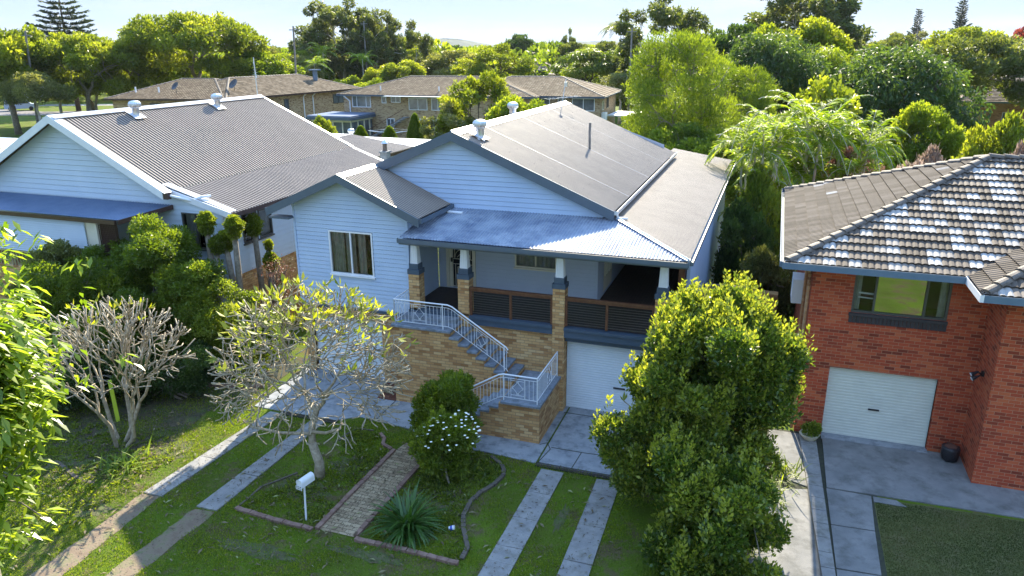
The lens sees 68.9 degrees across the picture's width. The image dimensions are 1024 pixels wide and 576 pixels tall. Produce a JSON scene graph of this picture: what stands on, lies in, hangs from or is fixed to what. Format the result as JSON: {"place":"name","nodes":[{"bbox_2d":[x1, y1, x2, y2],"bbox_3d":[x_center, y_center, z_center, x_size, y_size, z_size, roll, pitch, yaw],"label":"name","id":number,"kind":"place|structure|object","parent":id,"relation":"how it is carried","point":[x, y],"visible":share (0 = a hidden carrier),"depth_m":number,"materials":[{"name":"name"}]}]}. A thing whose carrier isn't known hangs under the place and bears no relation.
{"place":"outdoors","nodes":[
{"label":"outdoors","id":0,"kind":"place"},
{"bbox_2d":[31,493,211,575],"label":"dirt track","id":1,"kind":"structure","parent":0,"point":[188,522],"depth_m":16.25,"materials":[{"name":"concrete"}]},
{"bbox_2d":[144,411,280,496],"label":"path","id":2,"kind":"structure","parent":0,"point":[214,452],"depth_m":19.37,"materials":[{"name":"concrete"}]},
{"bbox_2d":[197,420,324,510],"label":"path","id":3,"kind":"structure","parent":0,"point":[225,490],"depth_m":18.76,"materials":[{"name":"concrete"}]},
{"bbox_2d":[4,29,641,46],"bbox_3d":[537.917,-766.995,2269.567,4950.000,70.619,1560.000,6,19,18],"label":"hills","id":4,"kind":"structure","parent":0,"point":[460,42],"depth_m":2594.70,"materials":[{"name":"green plant"}]},
{"bbox_2d":[320,443,417,536],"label":"path","id":5,"kind":"structure","parent":0,"point":[401,460],"depth_m":17.97,"materials":[{"name":"brick"}]},
{"bbox_2d":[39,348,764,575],"bbox_3d":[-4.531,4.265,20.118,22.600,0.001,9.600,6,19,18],"label":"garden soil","id":6,"kind":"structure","parent":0,"point":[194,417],"depth_m":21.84,"materials":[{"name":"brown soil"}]},
{"bbox_2d":[7,253,150,394],"bbox_3d":[-14.348,1.007,23.703,5.589,4.241,5.485,6,19,18],"label":"dark bush","id":7,"kind":"object","parent":6,"relation":"on","point":[65,287],"visible":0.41,"depth_m":23.17,"materials":[{"name":"green plant"}]},
{"bbox_2d":[24,290,197,447],"bbox_3d":[-10.587,2.207,19.677,4.430,4.433,4.021,6,19,18],"label":"frangipani tree","id":8,"kind":"object","parent":6,"relation":"on","point":[130,404],"visible":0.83,"depth_m":19.41,"materials":[{"name":"grey plant"}]},
{"bbox_2d":[78,434,161,480],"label":"lily clump","id":9,"kind":"object","parent":6,"relation":"on","point":[122,463],"visible":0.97,"depth_m":19.12,"materials":[{"name":"green plant"}]},
{"bbox_2d":[33,338,214,412],"bbox_3d":[-11.600,2.732,22.453,5.282,2.011,2.545,-4,18,-11],"label":"shrub","id":10,"kind":"object","parent":6,"relation":"on","point":[194,375],"visible":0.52,"depth_m":22.37,"materials":[{"name":"green plant"}]},
{"bbox_2d":[80,212,228,365],"bbox_3d":[-11.834,0.139,24.604,5.521,5.311,4.253,6,19,18],"label":"tall bush","id":11,"kind":"object","parent":6,"relation":"on","point":[160,261],"visible":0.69,"depth_m":23.65,"materials":[{"name":"green plant"}]},
{"bbox_2d":[193,210,223,309],"bbox_3d":[-10.011,-0.095,25.309,0.983,5.164,0.776,6,19,18],"label":"pollarded tree","id":12,"kind":"object","parent":6,"relation":"on","point":[205,220],"visible":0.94,"depth_m":24.66,"materials":[{"name":"green plant"}]},
{"bbox_2d":[169,274,282,377],"bbox_3d":[-9.112,1.247,24.029,3.009,3.512,3.008,12,22,33],"label":"fern bush","id":13,"kind":"object","parent":6,"relation":"on","point":[198,308],"visible":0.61,"depth_m":23.49,"materials":[{"name":"green plant"}]},
{"bbox_2d":[214,214,248,357],"bbox_3d":[-9.290,-0.014,25.139,1.269,5.111,0.804,6,19,18],"label":"pollarded tree","id":14,"kind":"object","parent":6,"relation":"on","point":[228,236],"visible":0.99,"depth_m":24.59,"materials":[{"name":"green plant"}]},
{"bbox_2d":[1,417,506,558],"bbox_3d":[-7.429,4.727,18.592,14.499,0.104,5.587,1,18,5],"label":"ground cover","id":15,"kind":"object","parent":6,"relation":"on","point":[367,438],"visible":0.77,"depth_m":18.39,"materials":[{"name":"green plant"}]},
{"bbox_2d":[257,254,294,355],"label":"bare bush","id":16,"kind":"object","parent":6,"relation":"on","point":[277,277],"visible":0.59,"depth_m":25.46,"materials":[{"name":"brown plant"}]},
{"bbox_2d":[588,268,816,575],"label":"hedge shrub","id":17,"kind":"object","parent":6,"relation":"on","point":[712,374],"visible":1,"depth_m":15.59,"materials":[{"name":"green plant"}]},
{"bbox_2d":[254,368,632,476],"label":"driveway","id":18,"kind":"structure","parent":0,"point":[572,433],"depth_m":21.27,"materials":[{"name":"concrete"}]},
{"bbox_2d":[0,80,1023,575],"bbox_3d":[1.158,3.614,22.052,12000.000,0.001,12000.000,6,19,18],"label":"ground","id":19,"kind":"structure","parent":0,"point":[546,532],"depth_m":17.01,"materials":[{"name":"green plant"}]},
{"bbox_2d":[0,24,59,134],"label":"leafy tree","id":20,"kind":"object","parent":19,"relation":"on","point":[13,51],"visible":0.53,"depth_m":88.66,"materials":[{"name":"green plant"}]},
{"bbox_2d":[0,70,77,120],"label":"park tree","id":21,"kind":"object","parent":19,"relation":"on","point":[27,87],"visible":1,"depth_m":86.56,"materials":[{"name":"green plant"}]},
{"bbox_2d":[4,238,102,297],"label":"grey bush","id":22,"kind":"object","parent":19,"relation":"on","point":[59,250],"visible":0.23,"depth_m":24.42,"materials":[{"name":"green plant"}]},
{"bbox_2d":[25,0,106,110],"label":"norfolk pine","id":23,"kind":"object","parent":19,"relation":"on","point":[60,23],"visible":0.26,"depth_m":121.70,"materials":[{"name":"green plant"}]},
{"bbox_2d":[0,148,144,575],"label":"long leaved tree","id":24,"kind":"object","parent":19,"relation":"on","point":[17,352],"visible":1,"depth_m":6.11,"materials":[{"name":"green plant"}]},
{"bbox_2d":[23,30,149,110],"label":"leafy tree","id":25,"kind":"object","parent":19,"relation":"on","point":[86,52],"visible":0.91,"depth_m":93.65,"materials":[{"name":"green plant"}]},
{"bbox_2d":[83,36,181,93],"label":"leafy tree","id":26,"kind":"object","parent":19,"relation":"on","point":[138,80],"visible":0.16,"depth_m":101.72,"materials":[{"name":"green plant"}]},
{"bbox_2d":[104,78,223,108],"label":"brick flats","id":27,"kind":"structure","parent":19,"relation":"on","point":[185,90],"depth_m":82.08,"materials":[{"name":"tile"}]},
{"bbox_2d":[0,93,382,356],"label":"white house","id":28,"kind":"structure","parent":19,"relation":"on","point":[82,179],"depth_m":27.27,"materials":[{"name":"metal"}]},
{"bbox_2d":[181,212,206,250],"bbox_3d":[-10.731,-2.072,26.124,1.180,1.320,0.980,6,19,18],"label":"window","id":29,"kind":"structure","parent":28,"relation":"in","point":[187,218],"depth_m":25.88,"materials":[{"name":"black glass"}]},
{"bbox_2d":[112,10,270,84],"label":"leafy tree","id":30,"kind":"object","parent":19,"relation":"on","point":[190,36],"visible":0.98,"depth_m":100.48,"materials":[{"name":"green plant"}]},
{"bbox_2d":[244,213,266,306],"bbox_3d":[-9.100,-0.415,26.964,0.751,4.735,0.740,-11,21,-31],"label":"pollarded tree","id":31,"kind":"object","parent":19,"relation":"on","point":[253,224],"visible":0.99,"depth_m":26.43,"materials":[{"name":"green plant"}]},
{"bbox_2d":[206,50,305,77],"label":"leafy tree","id":32,"kind":"object","parent":19,"relation":"on","point":[269,63],"visible":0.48,"depth_m":105.38,"materials":[{"name":"green plant"}]},
{"bbox_2d":[262,238,280,340],"bbox_3d":[-8.466,0.154,26.578,0.672,3.887,0.703,6,19,18],"label":"pollarded tree","id":33,"kind":"object","parent":19,"relation":"on","point":[268,244],"visible":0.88,"depth_m":26.09,"materials":[{"name":"green plant"}]},
{"bbox_2d":[234,505,312,531],"bbox_3d":[-5.455,5.267,16.995,2.149,0.102,0.152,7,19,22],"label":"garden edging","id":34,"kind":"object","parent":19,"relation":"on","point":[254,513],"visible":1,"depth_m":16.95,"materials":[{"name":"brick"}]},
{"bbox_2d":[2,438,569,575],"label":"bare patches","id":35,"kind":"object","parent":19,"relation":"on","point":[385,559],"visible":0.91,"depth_m":17.39,"materials":[{"name":"brown soil"}]},
{"bbox_2d":[216,69,361,122],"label":"brick flats","id":36,"kind":"structure","parent":19,"relation":"on","point":[302,96],"depth_m":90.80,"materials":[{"name":"tile"}]},
{"bbox_2d":[204,272,420,479],"bbox_3d":[-4.847,2.285,17.976,5.068,5.234,4.631,6,19,18],"label":"frangipani tree","id":37,"kind":"object","parent":19,"relation":"on","point":[280,336],"visible":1,"depth_m":17.34,"materials":[{"name":"grey plant"}]},
{"bbox_2d":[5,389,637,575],"bbox_3d":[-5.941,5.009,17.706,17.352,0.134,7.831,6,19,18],"label":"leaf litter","id":38,"kind":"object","parent":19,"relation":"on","point":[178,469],"visible":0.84,"depth_m":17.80,"materials":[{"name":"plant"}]},
{"bbox_2d":[287,0,382,81],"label":"gum tree","id":39,"kind":"object","parent":19,"relation":"on","point":[318,30],"visible":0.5,"depth_m":135.01,"materials":[{"name":"green plant"}]},
{"bbox_2d":[306,111,375,136],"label":"patio room","id":40,"kind":"object","parent":19,"relation":"on","point":[343,122],"visible":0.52,"depth_m":83.42,"materials":[{"name":"metal"}]},
{"bbox_2d":[315,448,395,529],"bbox_3d":[-3.753,4.849,18.255,0.126,0.102,3.612,6,19,19],"label":"garden edging","id":41,"kind":"object","parent":19,"relation":"on","point":[351,492],"visible":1,"depth_m":18.00,"materials":[{"name":"brick"}]},
{"bbox_2d":[304,128,430,158],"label":"annexe","id":42,"kind":"structure","parent":19,"relation":"on","point":[372,145],"depth_m":42.89,"materials":[{"name":"metal"}]},
{"bbox_2d":[343,7,408,78],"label":"gum tree","id":43,"kind":"object","parent":19,"relation":"on","point":[382,35],"visible":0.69,"depth_m":133.04,"materials":[{"name":"green plant"}]},
{"bbox_2d":[354,464,419,536],"bbox_3d":[-2.908,5.004,17.764,0.122,0.102,3.069,6,19,19],"label":"garden edging","id":44,"kind":"object","parent":19,"relation":"on","point":[402,483],"visible":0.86,"depth_m":17.67,"materials":[{"name":"brick"}]},
{"bbox_2d":[377,58,426,81],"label":"leafy tree","id":45,"kind":"object","parent":19,"relation":"on","point":[389,71],"visible":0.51,"depth_m":117.15,"materials":[{"name":"green plant"}]},
{"bbox_2d":[360,479,447,554],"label":"strap leaf plant","id":46,"kind":"object","parent":19,"relation":"on","point":[409,522],"visible":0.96,"depth_m":16.48,"materials":[{"name":"green plant"}]},
{"bbox_2d":[354,536,458,565],"bbox_3d":[-2.267,5.607,15.897,2.451,0.100,0.135,6,19,19],"label":"garden edging","id":47,"kind":"object","parent":19,"relation":"on","point":[431,556],"visible":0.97,"depth_m":15.84,"materials":[{"name":"concrete"}]},
{"bbox_2d":[388,19,434,66],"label":"gum tree","id":48,"kind":"object","parent":19,"relation":"on","point":[424,43],"visible":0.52,"depth_m":139.43,"materials":[{"name":"green plant"}]},
{"bbox_2d":[336,75,539,137],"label":"brick flats","id":49,"kind":"structure","parent":19,"relation":"on","point":[396,104],"depth_m":86.12,"materials":[{"name":"tile"}]},
{"bbox_2d":[408,405,481,484],"bbox_3d":[-1.661,3.859,18.326,1.847,2.262,1.716,6,19,18],"label":"camellia","id":50,"kind":"object","parent":19,"relation":"on","point":[442,442],"visible":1,"depth_m":17.93,"materials":[{"name":"green plant"}]},
{"bbox_2d":[408,368,484,436],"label":"dark shrub","id":51,"kind":"object","parent":19,"relation":"on","point":[451,391],"visible":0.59,"depth_m":19.07,"materials":[{"name":"green plant"}]},
{"bbox_2d":[419,100,473,159],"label":"leafy tree","id":52,"kind":"object","parent":19,"relation":"on","point":[447,118],"visible":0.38,"depth_m":54.47,"materials":[{"name":"green plant"}]},
{"bbox_2d":[417,49,491,75],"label":"leafy tree","id":53,"kind":"object","parent":19,"relation":"on","point":[437,64],"visible":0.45,"depth_m":129.62,"materials":[{"name":"green plant"}]},
{"bbox_2d":[433,68,525,133],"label":"leafy tree","id":54,"kind":"object","parent":19,"relation":"on","point":[478,90],"visible":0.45,"depth_m":55.63,"materials":[{"name":"green plant"}]},
{"bbox_2d":[459,455,505,560],"bbox_3d":[-0.734,5.053,17.594,0.608,0.092,4.162,4,18,12],"label":"garden edging","id":55,"kind":"object","parent":19,"relation":"on","point":[463,555],"visible":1,"depth_m":17.49,"materials":[{"name":"concrete"}]},
{"bbox_2d":[449,42,538,77],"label":"feathery tree","id":56,"kind":"object","parent":19,"relation":"on","point":[509,64],"visible":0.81,"depth_m":115.05,"materials":[{"name":"green plant"}]},
{"bbox_2d":[265,81,735,443],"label":"weatherboard house","id":57,"kind":"structure","parent":19,"relation":"on","point":[576,241],"depth_m":22.54,"materials":[{"name":"wood"}]},
{"bbox_2d":[315,314,384,378],"bbox_3d":[-5.236,1.871,24.206,2.530,2.050,0.040,6,19,18],"label":"garage door","id":58,"kind":"structure","parent":57,"relation":"in","point":[320,344],"depth_m":24.24,"materials":[{"name":"white metal"}]},
{"bbox_2d":[328,225,376,279],"bbox_3d":[-4.788,-1.173,23.292,1.580,1.460,0.980,6,19,18],"label":"window","id":59,"kind":"structure","parent":57,"relation":"in","point":[351,253],"depth_m":23.11,"materials":[{"name":"glass"}]},
{"bbox_2d":[446,249,475,286],"bbox_3d":[-1.639,-1.012,24.022,1.020,2.090,0.130,6,19,18],"label":"front door","id":60,"kind":"structure","parent":57,"relation":"in","point":[452,255],"depth_m":24.16,"materials":[{"name":"beige paint"}]},
{"bbox_2d":[513,255,556,272],"bbox_3d":[0.877,-1.242,23.475,1.430,1.180,0.980,6,19,18],"label":"window","id":61,"kind":"structure","parent":57,"relation":"in","point":[545,264],"depth_m":23.29,"materials":[{"name":"white glass"}]},
{"bbox_2d":[566,341,647,414],"bbox_3d":[2.785,2.619,21.527,2.500,2.200,0.040,6,19,18],"label":"garage door","id":62,"kind":"structure","parent":57,"relation":"in","point":[593,371],"depth_m":21.64,"materials":[{"name":"white metal"}]},
{"bbox_2d":[485,93,545,120],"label":"leafy tree","id":63,"kind":"object","parent":19,"relation":"on","point":[494,112],"visible":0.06,"depth_m":51.51,"materials":[{"name":"green plant"}]},
{"bbox_2d":[121,38,947,86],"bbox_3d":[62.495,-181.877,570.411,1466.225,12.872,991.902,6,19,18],"label":"distant woodland","id":64,"kind":"object","parent":19,"relation":"on","point":[544,49],"visible":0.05,"depth_m":167.47,"materials":[{"name":"green plant"}]},
{"bbox_2d":[504,76,633,123],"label":"brick flats","id":65,"kind":"structure","parent":19,"relation":"on","point":[598,100],"depth_m":83.81,"materials":[{"name":"tile"}]},
{"bbox_2d":[559,47,621,82],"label":"weeping tree","id":66,"kind":"object","parent":19,"relation":"on","point":[581,67],"visible":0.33,"depth_m":114.32,"materials":[{"name":"green plant"}]},
{"bbox_2d":[596,71,635,123],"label":"leafy tree","id":67,"kind":"object","parent":19,"relation":"on","point":[615,79],"visible":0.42,"depth_m":99.36,"materials":[{"name":"green plant"}]},
{"bbox_2d":[591,44,652,110],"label":"weeping tree","id":68,"kind":"object","parent":19,"relation":"on","point":[603,69],"visible":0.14,"depth_m":112.55,"materials":[{"name":"green plant"}]},
{"bbox_2d":[607,0,710,101],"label":"gum tree","id":69,"kind":"object","parent":19,"relation":"on","point":[662,18],"visible":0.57,"depth_m":105.96,"materials":[{"name":"green plant"}]},
{"bbox_2d":[621,26,745,138],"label":"soft conifer","id":70,"kind":"object","parent":19,"relation":"on","point":[690,110],"visible":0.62,"depth_m":43.84,"materials":[{"name":"green plant"}]},
{"bbox_2d":[646,120,733,196],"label":"leafy tree","id":71,"kind":"object","parent":19,"relation":"on","point":[688,136],"visible":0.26,"depth_m":41.01,"materials":[{"name":"green plant"}]},
{"bbox_2d":[691,22,770,113],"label":"leafy tree","id":72,"kind":"object","parent":19,"relation":"on","point":[723,44],"visible":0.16,"depth_m":84.92,"materials":[{"name":"green plant"}]},
{"bbox_2d":[696,64,781,132],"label":"soft conifer","id":73,"kind":"object","parent":19,"relation":"on","point":[753,94],"visible":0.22,"depth_m":47.79,"materials":[{"name":"green plant"}]},
{"bbox_2d":[693,131,793,206],"bbox_3d":[11.927,-5.411,39.970,5.759,6.116,5.793,-14,23,-37],"label":"leafy tree","id":74,"kind":"object","parent":19,"relation":"on","point":[702,148],"visible":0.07,"depth_m":38.69,"materials":[{"name":"green plant"}]},
{"bbox_2d":[710,194,777,283],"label":"bush","id":75,"kind":"object","parent":19,"relation":"on","point":[740,221],"visible":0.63,"depth_m":29.33,"materials":[{"name":"green plant"}]},
{"bbox_2d":[739,160,786,272],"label":"bush","id":76,"kind":"object","parent":19,"relation":"on","point":[759,194],"visible":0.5,"depth_m":30.52,"materials":[{"name":"green plant"}]},
{"bbox_2d":[704,110,822,246],"bbox_3d":[10.697,-3.838,32.591,4.849,7.872,5.665,6,19,18],"label":"palm clump","id":77,"kind":"object","parent":19,"relation":"on","point":[759,143],"visible":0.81,"depth_m":31.10,"materials":[{"name":"green plant"}]},
{"bbox_2d":[733,244,795,320],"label":"bush","id":78,"kind":"object","parent":19,"relation":"on","point":[762,266],"visible":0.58,"depth_m":27.03,"materials":[{"name":"green plant"}]},
{"bbox_2d":[706,28,832,145],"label":"mango tree","id":79,"kind":"object","parent":19,"relation":"on","point":[778,59],"visible":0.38,"depth_m":59.64,"materials":[{"name":"green plant"}]},
{"bbox_2d":[733,103,826,209],"bbox_3d":[12.758,-5.080,36.427,5.019,7.775,4.684,-10,21,-28],"label":"palm clump","id":80,"kind":"object","parent":19,"relation":"on","point":[763,119],"visible":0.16,"depth_m":35.95,"materials":[{"name":"green plant"}]},
{"bbox_2d":[751,14,855,51],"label":"leafy tree","id":81,"kind":"object","parent":19,"relation":"on","point":[821,31],"visible":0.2,"depth_m":73.52,"materials":[{"name":"green plant"}]},
{"bbox_2d":[745,89,872,273],"bbox_3d":[13.247,-4.679,34.063,5.674,8.491,5.295,-14,22,-36],"label":"palm clump","id":82,"kind":"object","parent":19,"relation":"on","point":[820,154],"visible":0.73,"depth_m":32.49,"materials":[{"name":"green plant"}]},
{"bbox_2d":[743,0,876,55],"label":"gum tree","id":83,"kind":"object","parent":19,"relation":"on","point":[840,12],"visible":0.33,"depth_m":118.07,"materials":[{"name":"green plant"}]},
{"bbox_2d":[762,70,862,182],"bbox_3d":[15.732,-6.821,39.483,3.906,9.120,5.429,-6,19,-16],"label":"tree","id":84,"kind":"object","parent":19,"relation":"on","point":[831,88],"visible":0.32,"depth_m":37.29,"materials":[{"name":"green plant"}]},
{"bbox_2d":[771,43,857,117],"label":"mango tree","id":85,"kind":"object","parent":19,"relation":"on","point":[835,57],"visible":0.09,"depth_m":63.98,"materials":[{"name":"green plant"}]},
{"bbox_2d":[799,433,835,575],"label":"garden kerb","id":86,"kind":"structure","parent":19,"relation":"on","point":[809,451],"depth_m":17.26,"materials":[{"name":"concrete"}]},
{"bbox_2d":[767,428,886,575],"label":"joint soil","id":87,"kind":"structure","parent":19,"relation":"on","point":[877,533],"depth_m":17.57,"materials":[{"name":"brown soil"}]},
{"bbox_2d":[799,420,822,440],"bbox_3d":[8.063,3.885,20.117,0.596,0.611,0.564,-5,18,-13],"label":"plant pot","id":88,"kind":"object","parent":87,"relation":"on","point":[812,431],"visible":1,"depth_m":20.00,"materials":[{"name":"stone"}]},
{"bbox_2d":[788,110,910,181],"bbox_3d":[15.141,-4.177,33.884,5.665,7.665,4.848,-10,20,-27],"label":"palm clump","id":89,"kind":"object","parent":19,"relation":"on","point":[868,145],"visible":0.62,"depth_m":32.53,"materials":[{"name":"green plant"}]},
{"bbox_2d":[874,33,920,57],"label":"leafy tree","id":90,"kind":"object","parent":19,"relation":"on","point":[893,40],"visible":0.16,"depth_m":134.42,"materials":[{"name":"green plant"}]},
{"bbox_2d":[780,153,1023,490],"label":"red brick house","id":91,"kind":"structure","parent":19,"relation":"on","point":[907,292],"depth_m":19.31,"materials":[{"name":"brick"}]},
{"bbox_2d":[822,367,936,446],"bbox_3d":[9.755,3.153,19.930,2.580,2.040,0.040,6,19,18],"label":"garage door","id":92,"kind":"structure","parent":91,"relation":"in","point":[858,403],"depth_m":19.93,"materials":[{"name":"white metal"}]},
{"bbox_2d":[851,275,952,320],"bbox_3d":[9.986,0.035,19.265,2.250,1.200,0.930,6,19,18],"label":"window","id":93,"kind":"structure","parent":91,"relation":"in","point":[937,298],"depth_m":19.25,"materials":[{"name":"green glass"}]},
{"bbox_2d":[827,40,995,168],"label":"mango tree","id":94,"kind":"object","parent":19,"relation":"on","point":[888,79],"visible":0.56,"depth_m":51.29,"materials":[{"name":"green plant"}]},
{"bbox_2d":[875,100,965,169],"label":"shrub","id":95,"kind":"object","parent":19,"relation":"on","point":[937,125],"visible":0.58,"depth_m":42.49,"materials":[{"name":"green plant"}]},
{"bbox_2d":[896,143,945,168],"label":"shrub","id":96,"kind":"object","parent":19,"relation":"on","point":[931,154],"visible":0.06,"depth_m":34.12,"materials":[{"name":"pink plant"}]},
{"bbox_2d":[918,25,1007,74],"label":"leafy tree","id":97,"kind":"object","parent":19,"relation":"on","point":[961,32],"visible":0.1,"depth_m":121.26,"materials":[{"name":"green plant"}]},
{"bbox_2d":[905,34,1023,131],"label":"shade tree","id":98,"kind":"object","parent":19,"relation":"on","point":[1007,52],"visible":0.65,"depth_m":77.10,"materials":[{"name":"green plant"}]},
{"bbox_2d":[950,109,1023,158],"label":"shrub","id":99,"kind":"object","parent":19,"relation":"on","point":[1006,135],"visible":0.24,"depth_m":37.75,"materials":[{"name":"green plant"}]},
{"bbox_2d":[960,75,1023,129],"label":"brick bungalow","id":100,"kind":"object","parent":19,"relation":"on","point":[1003,106],"visible":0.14,"depth_m":89.97,"materials":[{"name":"tile"}]},
{"bbox_2d":[0,0,1023,47],"label":"sky","id":101,"kind":"structure","parent":0,"point":[491,22],"materials":[{"name":"white"}]},
{"bbox_2d":[478,469,562,575],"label":"path","id":102,"kind":"structure","parent":0,"point":[518,532],"depth_m":16.69,"materials":[{"name":"concrete"}]},
{"bbox_2d":[557,479,617,575],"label":"path","id":103,"kind":"structure","parent":0,"point":[582,563],"depth_m":16.46,"materials":[{"name":"concrete"}]},
{"bbox_2d":[747,488,820,575],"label":"path","id":104,"kind":"structure","parent":0,"point":[797,555],"depth_m":16.08,"materials":[{"name":"concrete"}]},
{"bbox_2d":[826,488,905,575],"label":"path","id":105,"kind":"structure","parent":0,"point":[856,550],"depth_m":16.43,"materials":[{"name":"concrete"}]},
{"bbox_2d":[767,430,1023,518],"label":"driveway","id":106,"kind":"structure","parent":0,"point":[932,478],"depth_m":18.51,"materials":[{"name":"concrete"}]},
{"bbox_2d":[940,442,960,462],"bbox_3d":[11.261,4.244,19.174,0.442,0.442,0.435,6,19,18],"label":"plant pot","id":107,"kind":"object","parent":106,"relation":"on","point":[949,452],"visible":1,"depth_m":19.04,"materials":[{"name":"black plastic"}]},
{"bbox_2d":[874,502,1023,575],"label":"side lawn","id":108,"kind":"structure","parent":0,"point":[930,569],"depth_m":16.10,"materials":[{"name":"green plant"}]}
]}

